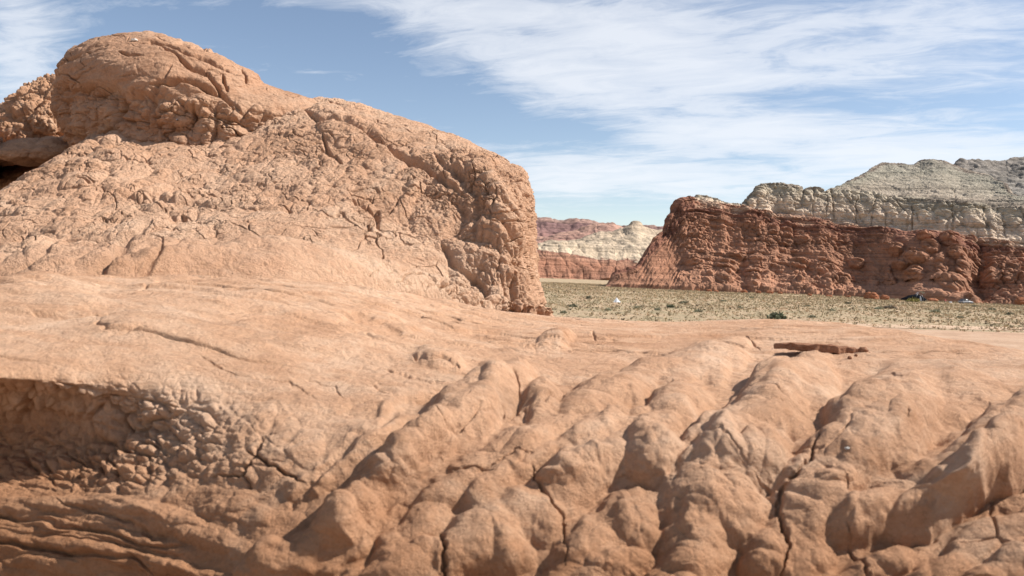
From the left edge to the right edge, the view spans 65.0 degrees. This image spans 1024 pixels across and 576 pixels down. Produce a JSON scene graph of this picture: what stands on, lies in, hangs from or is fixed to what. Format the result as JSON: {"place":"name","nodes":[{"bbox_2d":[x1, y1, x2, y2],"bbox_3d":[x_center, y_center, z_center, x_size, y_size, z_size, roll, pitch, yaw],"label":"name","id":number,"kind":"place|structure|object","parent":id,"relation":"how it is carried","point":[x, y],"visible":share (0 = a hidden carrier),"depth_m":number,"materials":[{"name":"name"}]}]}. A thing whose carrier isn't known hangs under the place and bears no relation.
{"place":"outdoors","nodes":[
{"label":"outdoors","id":0,"kind":"place"},
{"bbox_2d":[0,271,1023,575],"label":"rock ledge","id":1,"kind":"object","parent":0,"point":[182,425],"visible":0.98,"depth_m":2.48,"materials":[{"name":"stone"}]},
{"bbox_2d":[0,96,553,315],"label":"rock hill","id":2,"kind":"structure","parent":1,"relation":"on","point":[323,189],"depth_m":11.71,"materials":[{"name":"brown stone"}]},
{"bbox_2d":[0,165,38,189],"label":"rock foot","id":3,"kind":"object","parent":2,"relation":"on","point":[9,175],"visible":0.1,"depth_m":19.51,"materials":[{"name":"stone"}]},
{"bbox_2d":[0,136,68,166],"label":"rock shelf","id":4,"kind":"object","parent":3,"relation":"on","point":[29,152],"visible":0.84,"depth_m":17.35,"materials":[{"name":"brown stone"}]},
{"bbox_2d":[0,73,63,168],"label":"rock outcrop","id":5,"kind":"object","parent":4,"relation":"on","point":[25,111],"visible":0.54,"depth_m":19.73,"materials":[{"name":"brown stone"}]},
{"bbox_2d":[50,31,316,146],"bbox_3d":[-7.097,-3.554,17.544,7.215,4.181,4.952,2,1,23],"label":"rock dome","id":6,"kind":"object","parent":2,"relation":"on","point":[146,86],"visible":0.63,"depth_m":15.25,"materials":[{"name":"stone"}]},
{"bbox_2d":[773,342,869,353],"bbox_3d":[1.710,0.339,4.388,0.550,0.074,0.195,4,0,0],"label":"rock slab","id":7,"kind":"object","parent":1,"relation":"on","point":[822,348],"visible":0.77,"depth_m":4.32,"materials":[{"name":"brown stone"}]},
{"bbox_2d":[858,347,868,351],"bbox_3d":[1.850,0.328,4.237,0.051,0.037,0.041,2,1,0],"label":"pebble","id":8,"kind":"object","parent":1,"relation":"on","point":[862,349],"visible":0.88,"depth_m":4.22,"materials":[{"name":"brown stone"}]},
{"bbox_2d":[0,0,1023,225],"label":"sky","id":9,"kind":"structure","parent":0,"point":[616,111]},
{"bbox_2d":[536,222,623,242],"bbox_3d":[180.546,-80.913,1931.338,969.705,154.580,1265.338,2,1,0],"label":"pink hill","id":10,"kind":"structure","parent":0,"point":[583,231],"depth_m":1818.16,"materials":[{"name":"stone"}]},
{"bbox_2d":[536,217,662,236],"bbox_3d":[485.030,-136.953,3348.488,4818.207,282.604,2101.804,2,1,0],"label":"plateau","id":11,"kind":"structure","parent":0,"point":[547,226],"depth_m":3145.73,"materials":[{"name":"stone"}]},
{"bbox_2d":[537,221,662,279],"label":"pale hill","id":12,"kind":"structure","parent":0,"point":[601,255],"depth_m":838.39,"materials":[{"name":"beige stone"}]},
{"bbox_2d":[539,278,1023,350],"bbox_3d":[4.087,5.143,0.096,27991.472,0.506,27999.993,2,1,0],"label":"ground","id":13,"kind":"structure","parent":0,"point":[1008,339],"depth_m":120.70,"materials":[{"name":"beige soil"}]},
{"bbox_2d":[766,311,786,318],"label":"bush","id":14,"kind":"object","parent":13,"relation":"on","point":[776,315],"visible":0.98,"depth_m":107.69,"materials":[{"name":"green plant"}]},
{"bbox_2d":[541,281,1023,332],"bbox_3d":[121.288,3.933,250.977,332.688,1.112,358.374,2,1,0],"label":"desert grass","id":15,"kind":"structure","parent":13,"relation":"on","point":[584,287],"depth_m":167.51,"materials":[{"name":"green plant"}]},
{"bbox_2d":[863,292,878,298],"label":"boulder","id":16,"kind":"object","parent":13,"relation":"on","point":[869,295],"visible":0.66,"depth_m":272.85,"materials":[{"name":"brown stone"}]},
{"bbox_2d":[880,295,889,299],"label":"boulder","id":17,"kind":"object","parent":13,"relation":"on","point":[883,297],"visible":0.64,"depth_m":267.49,"materials":[{"name":"brown stone"}]},
{"bbox_2d":[883,305,896,308],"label":"bush","id":18,"kind":"object","parent":13,"relation":"on","point":[889,306],"visible":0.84,"depth_m":169.87,"materials":[{"name":"green plant"}]},
{"bbox_2d":[899,294,926,300],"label":"dark tent","id":19,"kind":"object","parent":13,"relation":"on","point":[920,297],"visible":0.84,"depth_m":263.71,"materials":[{"name":"fabric"}]},
{"bbox_2d":[906,297,919,301],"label":"bush","id":20,"kind":"object","parent":13,"relation":"on","point":[912,299],"visible":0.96,"depth_m":250.37,"materials":[{"name":"green plant"}]},
{"bbox_2d":[958,299,972,303],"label":"parked car","id":21,"kind":"object","parent":13,"relation":"on","point":[963,301],"visible":0.94,"depth_m":250.54,"materials":[{"name":"silver metal"}]},
{"bbox_2d":[1014,297,1023,304],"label":"boulder","id":22,"kind":"object","parent":13,"relation":"on","point":[1019,301],"visible":0.69,"depth_m":253.49,"materials":[{"name":"brown stone"}]},
{"bbox_2d":[606,159,1023,303],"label":"cliff","id":23,"kind":"structure","parent":0,"point":[941,230],"depth_m":338.86,"materials":[{"name":"brown stone"}]},
{"bbox_2d":[839,322,1023,330],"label":"dirt road","id":24,"kind":"structure","parent":0,"point":[939,326],"depth_m":101.12,"materials":[{"name":"beige soil"}]},
{"bbox_2d":[954,157,1023,195],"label":"grey hill","id":25,"kind":"structure","parent":0,"point":[1010,172],"depth_m":539.19,"materials":[{"name":"grey stone"}]}
]}

